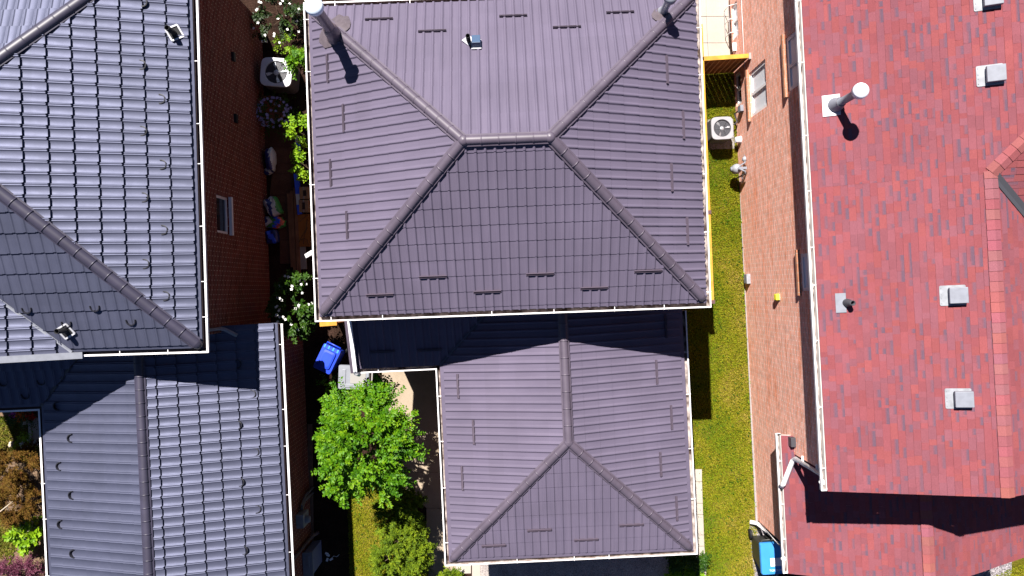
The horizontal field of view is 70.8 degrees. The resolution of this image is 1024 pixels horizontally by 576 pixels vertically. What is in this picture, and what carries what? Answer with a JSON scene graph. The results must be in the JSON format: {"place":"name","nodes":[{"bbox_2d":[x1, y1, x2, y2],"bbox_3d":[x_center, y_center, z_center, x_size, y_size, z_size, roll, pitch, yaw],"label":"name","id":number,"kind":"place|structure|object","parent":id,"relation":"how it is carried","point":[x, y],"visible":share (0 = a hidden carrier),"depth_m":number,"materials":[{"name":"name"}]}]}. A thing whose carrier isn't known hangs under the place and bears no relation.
{"place":"outdoors","nodes":[
{"label":"outdoors","id":0,"kind":"place"},
{"bbox_2d":[0,519,15,564],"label":"shrub","id":1,"kind":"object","parent":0,"point":[7,552],"depth_m":20.46,"materials":[{"name":"green plant"}]},
{"bbox_2d":[0,416,27,454],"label":"garden grass","id":2,"kind":"structure","parent":0,"point":[5,433],"depth_m":20.46,"materials":[{"name":"green plant"}]},
{"bbox_2d":[15,520,42,539],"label":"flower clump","id":3,"kind":"object","parent":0,"point":[33,525],"visible":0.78,"depth_m":20.07,"materials":[{"name":"green plant"}]},
{"bbox_2d":[265,128,295,263],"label":"alley paving","id":4,"kind":"structure","parent":0,"point":[282,185],"depth_m":20.47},
{"bbox_2d":[264,168,273,175],"bbox_3d":[-6.890,-3.308,20.394,0.261,0.256,0.202,-32,90,0],"label":"garden bag","id":5,"kind":"object","parent":4,"relation":"on","point":[268,172],"visible":0.73,"depth_m":20.30,"materials":[{"name":"blue"}]},
{"bbox_2d":[265,147,276,171],"bbox_3d":[-6.801,-3.627,20.284,0.273,0.521,0.675,0,90,0],"label":"garden bag","id":6,"kind":"object","parent":4,"relation":"on","point":[270,158],"visible":1,"depth_m":20.12,"materials":[{"name":"white plastic"}]},
{"bbox_2d":[265,229,279,243],"bbox_3d":[-6.772,-1.453,20.366,0.385,0.301,0.416,0,90,0],"label":"garden bag","id":7,"kind":"object","parent":4,"relation":"on","point":[273,236],"visible":1,"depth_m":20.25,"materials":[{"name":"blue plastic"}]},
{"bbox_2d":[263,196,283,217],"bbox_3d":[-6.728,-2.295,20.298,0.410,0.474,0.577,-28,90,0],"label":"garden bag","id":8,"kind":"object","parent":4,"relation":"on","point":[272,205],"visible":1,"depth_m":20.13,"materials":[{"name":"green"}]},
{"bbox_2d":[265,216,285,228],"bbox_3d":[-6.732,-1.850,20.375,0.680,0.299,0.367,0,90,0],"label":"garden bag","id":9,"kind":"object","parent":4,"relation":"on","point":[276,222],"visible":0.94,"depth_m":20.26,"materials":[{"name":"multicoloured plastic"}]},
{"bbox_2d":[287,193,292,266],"bbox_3d":[-6.283,-1.636,20.425,0.090,0.050,2.094,-3,90,0],"label":"plank","id":10,"kind":"object","parent":4,"relation":"on","point":[289,224],"visible":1,"depth_m":20.40,"materials":[{"name":"brown wood"}]},
{"bbox_2d":[290,191,296,272],"bbox_3d":[-6.197,-1.545,20.420,0.090,0.060,2.411,-2,90,0],"label":"plank","id":11,"kind":"object","parent":4,"relation":"on","point":[293,230],"visible":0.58,"depth_m":20.39,"materials":[{"name":"brown wood"}]},
{"bbox_2d":[293,188,300,272],"bbox_3d":[-6.087,-1.533,20.405,0.100,0.070,2.614,-2,90,0],"label":"plank","id":12,"kind":"object","parent":4,"relation":"on","point":[298,264],"visible":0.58,"depth_m":20.37,"materials":[{"name":"brown wood"}]},
{"bbox_2d":[300,247,306,268],"bbox_3d":[-5.939,-0.908,20.440,0.200,0.030,0.750,-3,90,0],"label":"white panel","id":13,"kind":"object","parent":12,"relation":"on","point":[303,260],"visible":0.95,"depth_m":20.43,"materials":[{"name":"grey"}]},
{"bbox_2d":[325,552,336,561],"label":"litter","id":14,"kind":"object","parent":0,"point":[328,555],"visible":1,"depth_m":20.45,"materials":[{"name":"white"}]},
{"bbox_2d":[347,481,433,575],"bbox_3d":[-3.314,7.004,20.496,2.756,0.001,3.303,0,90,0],"label":"front lawn","id":15,"kind":"structure","parent":0,"point":[359,547],"depth_m":20.50,"materials":[{"name":"green plant"}]},
{"bbox_2d":[367,542,403,575],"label":"juniper shrub","id":16,"kind":"object","parent":15,"relation":"on","point":[375,556],"visible":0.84,"depth_m":19.63,"materials":[{"name":"green plant"}]},
{"bbox_2d":[370,496,406,541],"bbox_3d":[-3.341,6.271,19.801,1.108,1.401,1.178,0,90,0],"label":"juniper shrub","id":17,"kind":"object","parent":15,"relation":"on","point":[383,516],"visible":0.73,"depth_m":19.51,"materials":[{"name":"green plant"}]},
{"bbox_2d":[379,522,418,558],"bbox_3d":[-3.043,6.844,19.718,1.198,1.565,1.040,0,90,0],"label":"juniper shrub","id":18,"kind":"object","parent":15,"relation":"on","point":[389,545],"visible":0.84,"depth_m":19.37,"materials":[{"name":"green plant"}]},
{"bbox_2d":[394,485,428,526],"bbox_3d":[-2.744,5.924,19.669,0.919,1.668,1.023,16,90,0],"label":"juniper shrub","id":19,"kind":"object","parent":15,"relation":"on","point":[410,511],"visible":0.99,"depth_m":19.31,"materials":[{"name":"green plant"}]},
{"bbox_2d":[395,557,430,575],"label":"juniper shrub","id":20,"kind":"object","parent":15,"relation":"on","point":[404,570],"visible":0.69,"depth_m":19.83,"materials":[{"name":"green plant"}]},
{"bbox_2d":[401,515,429,552],"bbox_3d":[-2.648,6.707,19.749,0.860,1.506,1.134,0,90,0],"label":"juniper shrub","id":21,"kind":"object","parent":15,"relation":"on","point":[422,532],"visible":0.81,"depth_m":19.35,"materials":[{"name":"green plant"}]},
{"bbox_2d":[403,530,437,573],"bbox_3d":[-2.512,7.146,19.733,0.985,1.539,1.097,0,90,0],"label":"juniper shrub","id":22,"kind":"object","parent":15,"relation":"on","point":[424,560],"visible":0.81,"depth_m":19.34,"materials":[{"name":"green plant"}]},
{"bbox_2d":[382,370,455,575],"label":"garage path","id":23,"kind":"structure","parent":0,"point":[419,393],"depth_m":20.47,"materials":[{"name":"concrete"}]},
{"bbox_2d":[436,566,463,575],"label":"shrub","id":24,"kind":"object","parent":23,"relation":"on","point":[447,571],"visible":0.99,"depth_m":20.08,"materials":[{"name":"green plant"}]},
{"bbox_2d":[303,0,710,565],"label":"house","id":25,"kind":"structure","parent":0,"point":[509,221],"depth_m":14.73,"materials":[{"name":"tile"}]},
{"bbox_2d":[304,250,311,257],"bbox_3d":[-4.767,-0.826,17.035,0.685,1.495,0.209,2,90,0],"label":"downspout elbow","id":26,"kind":"object","parent":25,"relation":"attached to","point":[308,254],"visible":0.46,"depth_m":17.64,"materials":[{"name":"white metal"}]},
{"bbox_2d":[701,24,714,303],"bbox_3d":[5.126,-3.275,19.740,0.150,1.530,7.391,-2,90,0],"label":"gutter","id":27,"kind":"object","parent":25,"relation":"attached to","point":[710,245],"visible":0.2,"depth_m":19.00,"materials":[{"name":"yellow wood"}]},
{"bbox_2d":[480,556,668,575],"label":"driveway","id":28,"kind":"structure","parent":0,"point":[646,566],"depth_m":20.49,"materials":[{"name":"concrete"}]},
{"bbox_2d":[240,0,1018,575],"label":"ground","id":29,"kind":"structure","parent":0,"point":[330,520],"depth_m":20.50,"materials":[{"name":"soil"}]},
{"bbox_2d":[0,411,45,575],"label":"garden bed","id":30,"kind":"object","parent":29,"relation":"on","point":[35,475],"depth_m":20.50,"materials":[{"name":"soil"}]},
{"bbox_2d":[1,412,17,425],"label":"flower clump","id":31,"kind":"object","parent":30,"relation":"on","point":[11,417],"visible":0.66,"depth_m":20.21,"materials":[{"name":"green plant"}]},
{"bbox_2d":[8,441,14,446],"bbox_3d":[-14.231,4.439,20.476,0.183,0.126,0.155,-45,90,0],"label":"stone","id":32,"kind":"object","parent":30,"relation":"on","point":[10,444],"visible":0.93,"depth_m":20.43,"materials":[{"name":"white stone"}]},
{"bbox_2d":[0,555,26,575],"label":"barberry shrub","id":33,"kind":"object","parent":30,"relation":"on","point":[2,566],"visible":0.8,"depth_m":19.95,"materials":[{"name":"purple plant"}]},
{"bbox_2d":[5,411,28,428],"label":"flower clump","id":34,"kind":"object","parent":30,"relation":"on","point":[16,417],"visible":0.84,"depth_m":20.20,"materials":[{"name":"green plant"}]},
{"bbox_2d":[0,441,40,491],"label":"shrub","id":35,"kind":"object","parent":30,"relation":"on","point":[13,477],"visible":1,"depth_m":19.63,"materials":[{"name":"brown plant"}]},
{"bbox_2d":[0,478,41,528],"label":"shrub","id":36,"kind":"object","parent":30,"relation":"on","point":[27,509],"visible":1,"depth_m":19.64,"materials":[{"name":"brown plant"}]},
{"bbox_2d":[2,516,43,556],"bbox_3d":[-13.619,6.894,20.196,1.032,0.644,1.013,-37,90,0],"label":"leafy plant","id":37,"kind":"object","parent":30,"relation":"on","point":[34,538],"visible":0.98,"depth_m":20.05,"materials":[{"name":"green plant"}]},
{"bbox_2d":[3,552,44,575],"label":"barberry shrub","id":38,"kind":"object","parent":30,"relation":"on","point":[19,564],"visible":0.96,"depth_m":20.00,"materials":[{"name":"purple plant"}]},
{"bbox_2d":[10,430,39,459],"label":"flower clump","id":39,"kind":"object","parent":30,"relation":"on","point":[25,438],"visible":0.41,"depth_m":20.14,"materials":[{"name":"green plant"}]},
{"bbox_2d":[18,411,37,431],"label":"flower clump","id":40,"kind":"object","parent":30,"relation":"on","point":[30,417],"visible":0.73,"depth_m":20.24,"materials":[{"name":"green plant"}]},
{"bbox_2d":[28,422,31,437],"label":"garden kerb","id":41,"kind":"structure","parent":30,"relation":"on","point":[29,427],"depth_m":20.43,"materials":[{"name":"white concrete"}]},
{"bbox_2d":[32,418,38,439],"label":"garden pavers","id":42,"kind":"object","parent":30,"relation":"on","point":[35,435],"visible":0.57,"depth_m":20.45,"materials":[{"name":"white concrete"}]},
{"bbox_2d":[0,0,318,575],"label":"house","id":43,"kind":"structure","parent":29,"relation":"on","point":[152,366],"depth_m":16.52,"materials":[{"name":"tile"}]},
{"bbox_2d":[216,195,233,235],"bbox_3d":[-6.958,-1.764,17.360,0.165,0.816,0.940,-2,90,0],"label":"window","id":44,"kind":"structure","parent":43,"relation":"in","point":[221,202],"depth_m":17.57,"materials":[{"name":"white metal"}]},
{"bbox_2d":[296,486,313,528],"bbox_3d":[-5.571,6.016,19.800,0.337,1.400,0.743,0,90,0],"label":"meter box","id":45,"kind":"object","parent":43,"relation":"attached to","point":[303,518],"visible":1,"depth_m":19.26,"materials":[{"name":"grey metal"}]},
{"bbox_2d":[250,0,305,43],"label":"rose shrub","id":46,"kind":"object","parent":29,"relation":"on","point":[284,24],"visible":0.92,"depth_m":19.41,"materials":[{"name":"green plant"}]},
{"bbox_2d":[260,57,299,93],"bbox_3d":[-6.457,-5.910,20.085,0.886,0.789,0.810,0,90,0],"label":"air conditioner","id":47,"kind":"object","parent":29,"relation":"on","point":[276,76],"visible":0.82,"depth_m":19.75,"materials":[{"name":"grey metal"}]},
{"bbox_2d":[256,89,306,141],"bbox_3d":[-6.597,-4.926,20.077,1.415,0.826,1.484,-33,90,0],"label":"flowering shrub","id":48,"kind":"object","parent":29,"relation":"on","point":[271,111],"visible":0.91,"depth_m":19.93,"materials":[{"name":"purple plant"}]},
{"bbox_2d":[270,31,297,56],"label":"green plant","id":49,"kind":"object","parent":29,"relation":"on","point":[278,46],"visible":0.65,"depth_m":19.99,"materials":[{"name":"green plant"}]},
{"bbox_2d":[265,268,317,343],"bbox_3d":[-5.773,0.462,19.291,1.602,2.422,1.983,0,90,0],"label":"rose shrub","id":50,"kind":"object","parent":29,"relation":"on","point":[297,281],"visible":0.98,"depth_m":18.71,"materials":[{"name":"green plant"}]},
{"bbox_2d":[281,45,305,79],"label":"green plant","id":51,"kind":"object","parent":29,"relation":"on","point":[291,62],"visible":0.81,"depth_m":18.88,"materials":[{"name":"green plant"}]},
{"bbox_2d":[281,112,308,150],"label":"green plant","id":52,"kind":"object","parent":29,"relation":"on","point":[291,133],"visible":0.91,"depth_m":18.96,"materials":[{"name":"green plant"}]},
{"bbox_2d":[294,174,302,214],"bbox_3d":[-6.060,-2.657,20.420,0.110,0.160,1.159,-6,90,0],"label":"packaging sleeve","id":53,"kind":"object","parent":29,"relation":"on","point":[297,184],"visible":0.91,"depth_m":20.34,"materials":[{"name":"blue plastic"}]},
{"bbox_2d":[295,135,301,169],"bbox_3d":[-6.060,-3.799,20.430,0.100,0.140,1.042,-4,90,0],"label":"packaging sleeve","id":54,"kind":"object","parent":29,"relation":"on","point":[298,149],"visible":0.18,"depth_m":20.36,"materials":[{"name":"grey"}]},
{"bbox_2d":[288,142,309,183],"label":"green plant","id":55,"kind":"object","parent":29,"relation":"on","point":[299,159],"visible":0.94,"depth_m":19.21,"materials":[{"name":"green plant"}]},
{"bbox_2d":[298,214,310,246],"bbox_3d":[-5.893,-1.632,20.384,0.340,0.063,0.920,-2,90,0],"label":"plywood sheet","id":56,"kind":"object","parent":29,"relation":"on","point":[304,229],"visible":1,"depth_m":20.39,"materials":[{"name":"brown wood"}]},
{"bbox_2d":[299,200,309,212],"bbox_3d":[-5.876,-2.312,20.398,0.270,0.204,0.347,0,90,0],"label":"cardboard box","id":57,"kind":"object","parent":29,"relation":"on","point":[304,206],"visible":1,"depth_m":20.30,"materials":[{"name":"brown cardboard"}]},
{"bbox_2d":[299,187,309,199],"bbox_3d":[-5.876,-2.684,20.398,0.250,0.204,0.347,0,90,0],"label":"cardboard box","id":58,"kind":"object","parent":29,"relation":"on","point":[304,193],"visible":1,"depth_m":20.30,"materials":[{"name":"brown cardboard"}]},
{"bbox_2d":[307,424,313,540],"bbox_3d":[-5.717,6.264,20.470,0.137,0.060,4.785,-1,90,0],"label":"alley footing","id":59,"kind":"object","parent":29,"relation":"on","point":[310,447],"visible":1,"depth_m":20.44,"materials":[{"name":"concrete"}]},
{"bbox_2d":[302,540,321,575],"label":"utility cabinet","id":60,"kind":"object","parent":29,"relation":"on","point":[312,556],"visible":1,"depth_m":19.64,"materials":[{"name":"grey metal"}]},
{"bbox_2d":[316,373,338,396],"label":"stray sprig","id":61,"kind":"object","parent":29,"relation":"on","point":[325,380],"visible":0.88,"depth_m":19.75,"materials":[{"name":"green plant"}]},
{"bbox_2d":[313,338,347,374],"bbox_3d":[-4.969,1.875,19.926,0.520,1.167,0.816,26,90,0],"label":"recycling bin","id":62,"kind":"object","parent":29,"relation":"on","point":[329,358],"visible":0.91,"depth_m":19.40,"materials":[{"name":"blue plastic"}]},
{"bbox_2d":[320,321,343,326],"bbox_3d":[-4.774,0.930,19.574,0.448,1.752,0.115,-4,90,0],"label":"fence","id":63,"kind":"object","parent":29,"relation":"on","point":[332,323],"visible":0.9,"depth_m":18.70,"materials":[{"name":"yellow wood"}]},
{"bbox_2d":[338,365,372,389],"bbox_3d":[-4.224,2.414,19.942,0.945,1.133,0.682,0,90,0],"label":"recycling bin","id":64,"kind":"object","parent":29,"relation":"on","point":[349,379],"visible":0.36,"depth_m":19.40,"materials":[{"name":"grey plastic"}]},
{"bbox_2d":[311,372,429,508],"bbox_3d":[-3.442,3.744,18.262,2.904,4.479,3.390,0,90,0],"label":"tree","id":65,"kind":"object","parent":29,"relation":"on","point":[342,445],"visible":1,"depth_m":17.03,"materials":[{"name":"green plant"}]},
{"bbox_2d":[456,565,479,575],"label":"front walk","id":66,"kind":"structure","parent":29,"relation":"on","point":[467,569],"depth_m":20.48,"materials":[{"name":"white concrete"}]},
{"bbox_2d":[739,179,757,520],"bbox_3d":[6.754,1.663,20.475,0.136,0.050,9.949,-3,90,0],"label":"footing strip","id":67,"kind":"object","parent":29,"relation":"on","point":[755,499],"visible":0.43,"depth_m":20.45,"materials":[{"name":"concrete"}]},
{"bbox_2d":[750,524,778,575],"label":"broken paving","id":68,"kind":"structure","parent":29,"relation":"on","point":[759,531],"depth_m":20.49,"materials":[{"name":"beige stone"}]},
{"bbox_2d":[748,529,782,574],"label":"recycling bin","id":69,"kind":"object","parent":68,"relation":"on","point":[766,551],"visible":0.82,"depth_m":19.45,"materials":[{"name":"blue plastic"}]},
{"bbox_2d":[724,0,1023,575],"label":"house","id":70,"kind":"structure","parent":29,"relation":"on","point":[880,147],"depth_m":14.67,"materials":[{"name":"red tile"}]},
{"bbox_2d":[724,2,738,38],"bbox_3d":[6.163,-7.471,20.136,0.288,0.528,0.947,-3,90,0],"label":"window","id":71,"kind":"structure","parent":70,"relation":"in","point":[734,9],"depth_m":20.22,"materials":[{"name":"white metal"}]},
{"bbox_2d":[732,43,735,51],"bbox_3d":[6.218,-6.747,20.200,0.100,0.160,0.220,-3,90,0],"label":"wall vent","id":72,"kind":"object","parent":70,"relation":"attached to","point":[734,46],"depth_m":20.12,"materials":[{"name":"white plastic"}]},
{"bbox_2d":[730,155,746,181],"bbox_3d":[6.239,-3.306,20.029,0.426,0.942,0.751,0,90,0],"label":"gas meter","id":73,"kind":"object","parent":70,"relation":"attached to","point":[736,168],"visible":1,"depth_m":19.73,"materials":[{"name":"grey metal"}]},
{"bbox_2d":[733,105,743,124],"bbox_3d":[6.291,-4.804,20.015,0.142,0.510,0.460,0,90,0],"label":"disconnect box","id":74,"kind":"object","parent":70,"relation":"attached to","point":[740,108],"visible":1,"depth_m":19.85,"materials":[{"name":"grey metal"}]},
{"bbox_2d":[735,136,741,142],"bbox_3d":[6.324,-4.149,20.150,0.174,0.198,0.199,0,90,0],"label":"vent hood","id":75,"kind":"object","parent":70,"relation":"attached to","point":[738,139],"visible":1,"depth_m":20.08,"materials":[{"name":"white metal"}]},
{"bbox_2d":[736,72,741,105],"bbox_3d":[6.380,-5.573,20.140,0.054,0.476,0.897,-3,90,0],"label":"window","id":76,"kind":"structure","parent":70,"relation":"in","point":[738,78],"depth_m":20.26,"materials":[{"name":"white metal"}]},
{"bbox_2d":[741,0,744,67],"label":"cable","id":77,"kind":"object","parent":70,"relation":"attached to","point":[742,30],"visible":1,"depth_m":19.48,"materials":[{"name":"white plastic"}]},
{"bbox_2d":[744,274,750,283],"bbox_3d":[6.562,-0.257,20.110,0.110,0.280,0.270,-3,90,0],"label":"utility box","id":78,"kind":"object","parent":70,"relation":"attached to","point":[747,278],"visible":1,"depth_m":19.97,"materials":[{"name":"white metal"}]},
{"bbox_2d":[745,60,766,121],"bbox_3d":[6.354,-5.140,18.655,0.152,1.306,1.382,-3,90,0],"label":"window","id":79,"kind":"structure","parent":70,"relation":"in","point":[757,76],"depth_m":18.86,"materials":[{"name":"glass"}]},
{"bbox_2d":[774,293,779,299],"bbox_3d":[6.588,0.223,17.900,0.100,0.170,0.170,-3,90,0],"label":"yellow box","id":80,"kind":"object","parent":70,"relation":"attached to","point":[777,296],"visible":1,"depth_m":17.82,"materials":[{"name":"yellow plastic"}]},
{"bbox_2d":[780,30,797,97],"bbox_3d":[6.354,-5.145,16.070,0.152,1.335,1.452,-3,90,0],"label":"window","id":81,"kind":"structure","parent":70,"relation":"in","point":[791,40],"depth_m":16.56,"materials":[{"name":"clear glass"}]},
{"bbox_2d":[795,250,808,295],"bbox_3d":[6.608,-0.355,15.985,0.152,1.165,1.051,-3,90,0],"label":"window","id":82,"kind":"structure","parent":70,"relation":"in","point":[804,258],"depth_m":16.46,"materials":[{"name":"orange metal"}]},
{"bbox_2d":[972,562,1011,575],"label":"gravel strip","id":83,"kind":"object","parent":29,"relation":"on","point":[998,570],"depth_m":20.49,"materials":[{"name":"grey gravel"}]},
{"bbox_2d":[1011,558,1023,575],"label":"back yard grass","id":84,"kind":"structure","parent":29,"relation":"on","point":[1020,562],"depth_m":20.50,"materials":[{"name":"green plant"}]},
{"bbox_2d":[996,563,1023,575],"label":"back yard blades","id":85,"kind":"object","parent":84,"relation":"on","point":[1016,574],"visible":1,"depth_m":20.48,"materials":[{"name":"green plant"}]},
{"bbox_2d":[700,0,729,55],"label":"side path","id":86,"kind":"structure","parent":0,"point":[715,42],"depth_m":20.47,"materials":[{"name":"white concrete"}]},
{"bbox_2d":[680,72,757,575],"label":"lawn","id":87,"kind":"structure","parent":0,"point":[734,357],"depth_m":20.50,"materials":[{"name":"green plant"}]},
{"bbox_2d":[663,563,706,575],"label":"hedge","id":88,"kind":"object","parent":87,"relation":"on","point":[688,571],"visible":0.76,"depth_m":20.04,"materials":[{"name":"green plant"}]},
{"bbox_2d":[664,551,711,575],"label":"shade shrub","id":89,"kind":"object","parent":87,"relation":"on","point":[697,564],"visible":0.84,"depth_m":19.89,"materials":[{"name":"green plant"}]},
{"bbox_2d":[694,469,705,574],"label":"paver edging","id":90,"kind":"object","parent":87,"relation":"on","point":[699,510],"visible":0.51,"depth_m":20.45,"materials":[{"name":"white concrete"}]},
{"bbox_2d":[707,119,734,148],"bbox_3d":[5.945,-4.373,20.485,0.774,0.030,0.866,0,90,0],"label":"concrete pad","id":91,"kind":"object","parent":87,"relation":"on","point":[720,147],"visible":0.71,"depth_m":20.47,"materials":[{"name":"grey concrete"}]},
{"bbox_2d":[707,117,732,143],"bbox_3d":[5.771,-4.389,20.110,0.613,0.739,0.632,0,90,0],"label":"air conditioner","id":92,"kind":"object","parent":91,"relation":"on","point":[719,130],"visible":0.98,"depth_m":19.79,"materials":[{"name":"grey metal"}]},
{"bbox_2d":[702,53,750,73],"bbox_3d":[5.658,-6.100,19.710,1.358,1.480,0.172,-2,90,0],"label":"fence","id":93,"kind":"object","parent":87,"relation":"on","point":[723,64],"visible":0.81,"depth_m":19.46,"materials":[{"name":"yellow wood"}]},
{"bbox_2d":[737,174,756,511],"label":"weeds","id":94,"kind":"object","parent":87,"relation":"on","point":[751,467],"visible":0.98,"depth_m":20.45,"materials":[{"name":"green plant"}]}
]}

